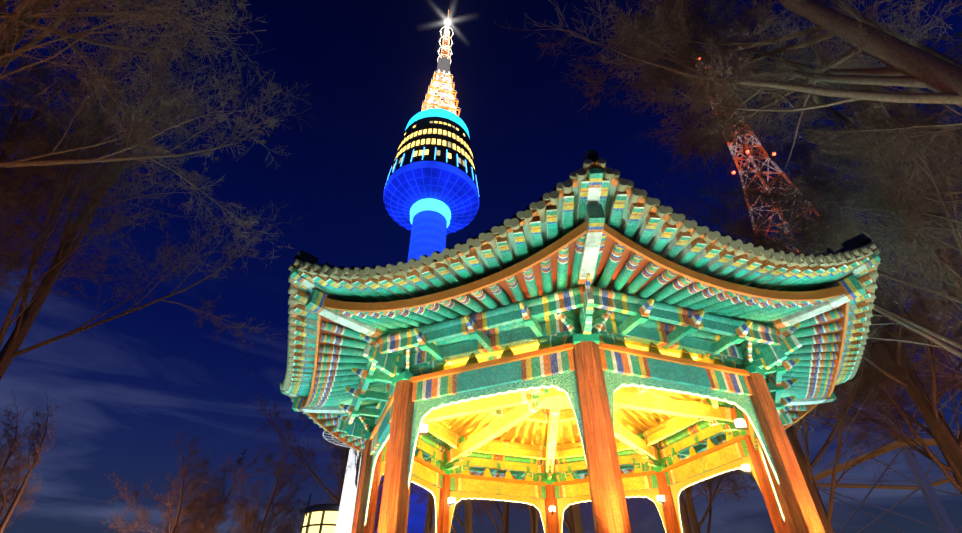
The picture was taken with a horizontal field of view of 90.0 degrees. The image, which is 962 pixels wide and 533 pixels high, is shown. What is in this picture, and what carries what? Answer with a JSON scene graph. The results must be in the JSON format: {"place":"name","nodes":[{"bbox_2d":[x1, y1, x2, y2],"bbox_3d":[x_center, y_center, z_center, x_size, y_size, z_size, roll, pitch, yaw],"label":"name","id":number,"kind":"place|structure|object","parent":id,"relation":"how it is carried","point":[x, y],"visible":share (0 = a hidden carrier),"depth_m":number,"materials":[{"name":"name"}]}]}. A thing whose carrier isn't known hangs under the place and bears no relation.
{"place":"outdoors","nodes":[
{"label":"outdoors","id":0,"kind":"place"},
{"bbox_2d":[0,0,961,532],"label":"sky","id":1,"kind":"structure","parent":0,"point":[125,385],"materials":[{"name":"blue"}]},
{"label":"ground","id":2,"kind":"structure","parent":0,"visible":0},
{"bbox_2d":[0,388,43,486],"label":"tree","id":3,"kind":"object","parent":2,"relation":"on","point":[15,439],"visible":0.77,"depth_m":45.66,"materials":[{"name":"brown plant"}]},
{"bbox_2d":[0,390,62,532],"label":"tree","id":4,"kind":"object","parent":2,"relation":"on","point":[14,501],"visible":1,"depth_m":35.84,"materials":[{"name":"brown plant"}]},
{"bbox_2d":[0,40,155,306],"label":"tree","id":5,"kind":"object","parent":2,"relation":"on","point":[13,142],"visible":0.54,"depth_m":13.50,"materials":[{"name":"brown plant"}]},
{"bbox_2d":[0,0,265,206],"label":"tree","id":6,"kind":"object","parent":2,"relation":"on","point":[183,27],"visible":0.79,"depth_m":9.86,"materials":[{"name":"brown plant"}]},
{"bbox_2d":[0,0,310,379],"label":"tree","id":7,"kind":"object","parent":2,"relation":"on","point":[26,316],"visible":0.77,"depth_m":14.23,"materials":[{"name":"brown plant"}]},
{"bbox_2d":[0,0,322,275],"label":"tree","id":8,"kind":"object","parent":2,"relation":"on","point":[12,33],"visible":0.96,"depth_m":9.10,"materials":[{"name":"brown plant"}]},
{"bbox_2d":[102,429,248,532],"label":"tree","id":9,"kind":"object","parent":2,"relation":"on","point":[188,511],"visible":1,"depth_m":38.88,"materials":[{"name":"brown plant"}]},
{"bbox_2d":[164,445,274,532],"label":"tree","id":10,"kind":"object","parent":2,"relation":"on","point":[208,494],"visible":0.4,"depth_m":48.65,"materials":[{"name":"brown plant"}]},
{"bbox_2d":[213,439,322,532],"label":"tree","id":11,"kind":"object","parent":2,"relation":"on","point":[250,519],"visible":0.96,"depth_m":39.06,"materials":[{"name":"brown plant"}]},
{"bbox_2d":[300,494,339,532],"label":"glass lift kiosk","id":12,"kind":"object","parent":2,"relation":"on","point":[319,518],"visible":0.54,"depth_m":20.69,"materials":[{"name":"beige glass"}]},
{"bbox_2d":[240,393,418,519],"bbox_3d":[-7.694,11.351,26.174,8.083,16.870,9.580,-14,-40,17],"label":"tree","id":13,"kind":"object","parent":2,"relation":"on","point":[342,476],"visible":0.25,"depth_m":25.20,"materials":[{"name":"brown plant"}]},
{"bbox_2d":[322,431,361,532],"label":"white pole","id":14,"kind":"object","parent":2,"relation":"on","point":[346,511],"visible":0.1,"depth_m":19.51,"materials":[{"name":"white metal"}]},
{"bbox_2d":[321,468,380,532],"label":"tree","id":15,"kind":"object","parent":2,"relation":"on","point":[375,525],"visible":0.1,"depth_m":45.80,"materials":[{"name":"brown plant"}]},
{"bbox_2d":[317,436,426,532],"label":"tree","id":16,"kind":"object","parent":2,"relation":"on","point":[357,465],"depth_m":19.81,"materials":[{"name":"brown plant"}]},
{"bbox_2d":[345,461,479,532],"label":"tree","id":17,"kind":"object","parent":2,"relation":"on","point":[428,527],"depth_m":22.25,"materials":[{"name":"brown plant"}]},
{"bbox_2d":[373,10,478,532],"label":"tower","id":18,"kind":"structure","parent":2,"relation":"on","point":[431,196],"depth_m":134.67,"materials":[{"name":"blue"}]},
{"bbox_2d":[430,20,454,112],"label":"tower lights","id":19,"kind":"object","parent":18,"relation":"attached to","point":[448,21],"visible":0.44,"depth_m":180.41},
{"bbox_2d":[410,482,480,532],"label":"tree","id":20,"kind":"object","parent":2,"relation":"on","point":[467,527],"visible":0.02,"depth_m":20.18,"materials":[{"name":"brown plant"}]},
{"bbox_2d":[461,499,525,532],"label":"tree","id":21,"kind":"object","parent":2,"relation":"on","point":[505,520],"depth_m":27.15,"materials":[{"name":"brown plant"}]},
{"bbox_2d":[489,479,574,532],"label":"tree","id":22,"kind":"object","parent":2,"relation":"on","point":[570,518],"depth_m":29.22,"materials":[{"name":"brown plant"}]},
{"bbox_2d":[506,481,585,532],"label":"tree","id":23,"kind":"object","parent":2,"relation":"on","point":[578,524],"depth_m":19.70,"materials":[{"name":"brown plant"}]},
{"bbox_2d":[527,504,571,532],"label":"tree","id":24,"kind":"object","parent":2,"relation":"on","point":[534,528],"depth_m":22.76,"materials":[{"name":"brown plant"}]},
{"bbox_2d":[585,497,647,532],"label":"tree","id":25,"kind":"object","parent":2,"relation":"on","point":[628,515],"depth_m":22.37,"materials":[{"name":"brown plant"}]},
{"bbox_2d":[650,469,743,532],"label":"tree","id":26,"kind":"object","parent":2,"relation":"on","point":[685,516],"visible":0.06,"depth_m":24.95,"materials":[{"name":"brown plant"}]},
{"bbox_2d":[681,459,758,532],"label":"tree","id":27,"kind":"object","parent":2,"relation":"on","point":[695,525],"visible":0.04,"depth_m":20.04,"materials":[{"name":"brown plant"}]},
{"bbox_2d":[493,0,961,229],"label":"tree","id":28,"kind":"object","parent":2,"relation":"on","point":[939,77],"visible":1,"depth_m":10.22,"materials":[{"name":"brown plant"}]},
{"bbox_2d":[651,0,961,372],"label":"tree","id":29,"kind":"object","parent":2,"relation":"on","point":[911,324],"visible":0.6,"depth_m":11.56,"materials":[{"name":"brown plant"}]},
{"bbox_2d":[655,0,961,346],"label":"tree","id":30,"kind":"object","parent":2,"relation":"on","point":[858,15],"visible":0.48,"depth_m":11.88,"materials":[{"name":"brown plant"}]},
{"bbox_2d":[696,59,961,532],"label":"lattice tower","id":31,"kind":"structure","parent":2,"relation":"on","point":[923,483],"depth_m":86.18,"materials":[{"name":"red metal"}]},
{"bbox_2d":[705,109,961,475],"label":"tree","id":32,"kind":"object","parent":2,"relation":"on","point":[934,418],"visible":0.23,"depth_m":15.46,"materials":[{"name":"brown plant"}]},
{"bbox_2d":[743,204,932,532],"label":"tree","id":33,"kind":"object","parent":2,"relation":"on","point":[806,466],"visible":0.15,"depth_m":16.79,"materials":[{"name":"brown plant"}]},
{"bbox_2d":[792,0,961,309],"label":"tree","id":34,"kind":"object","parent":2,"relation":"on","point":[958,59],"visible":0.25,"depth_m":13.89,"materials":[{"name":"brown plant"}]},
{"bbox_2d":[804,184,961,493],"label":"tree","id":35,"kind":"object","parent":2,"relation":"on","point":[943,467],"visible":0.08,"depth_m":19.12,"materials":[{"name":"brown plant"}]},
{"bbox_2d":[832,104,961,358],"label":"tree","id":36,"kind":"object","parent":2,"relation":"on","point":[958,315],"visible":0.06,"depth_m":19.42,"materials":[{"name":"brown plant"}]},
{"bbox_2d":[842,0,961,46],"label":"tree","id":37,"kind":"object","parent":2,"relation":"on","point":[919,7],"visible":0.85,"depth_m":8.62,"materials":[{"name":"brown plant"}]},
{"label":"platform","id":38,"kind":"structure","parent":0,"visible":0},
{"bbox_2d":[352,341,824,532],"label":"columns","id":39,"kind":"structure","parent":38,"relation":"on","point":[610,510],"depth_m":7.93,"materials":[{"name":"red paint"}]},
{"bbox_2d":[348,285,781,498],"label":"pavilion beams","id":40,"kind":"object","parent":39,"relation":"on","point":[506,330],"visible":0.54,"depth_m":8.98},
{"bbox_2d":[284,177,874,479],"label":"roof eaves","id":41,"kind":"object","parent":40,"relation":"on","point":[812,371],"visible":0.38,"depth_m":8.25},
{"bbox_2d":[291,160,876,479],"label":"rafters","id":42,"kind":"object","parent":41,"relation":"on","point":[533,260],"visible":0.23,"depth_m":7.71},
{"bbox_2d":[280,149,880,440],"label":"roof","id":43,"kind":"structure","parent":42,"relation":"on","point":[859,245],"depth_m":7.54,"materials":[{"name":"tile"}]},
{"bbox_2d":[281,167,880,458],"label":"roof beams","id":44,"kind":"structure","parent":42,"relation":"on","point":[594,219],"depth_m":8.59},
{"bbox_2d":[422,346,744,475],"bbox_3d":[1.970,3.177,12.528,8.452,2.037,8.452,-16,-41,20],"label":"ceiling","id":45,"kind":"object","parent":42,"relation":"on","point":[542,416],"visible":0.29,"depth_m":13.37,"materials":[{"name":"yellow wood"}]},
{"bbox_2d":[334,273,801,483],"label":"brackets","id":46,"kind":"object","parent":39,"relation":"on","point":[763,359],"visible":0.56,"depth_m":9.07,"materials":[{"name":"green wood"}]},
{"bbox_2d":[364,371,784,532],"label":"decorative arch trim","id":47,"kind":"structure","parent":39,"relation":"attached to","point":[567,382],"depth_m":8.63,"materials":[{"name":"beige"}]},
{"bbox_2d":[419,418,751,514],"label":"lamps","id":48,"kind":"object","parent":39,"relation":"attached to","point":[740,424],"visible":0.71,"depth_m":11.03,"materials":[{"name":"white glass"}]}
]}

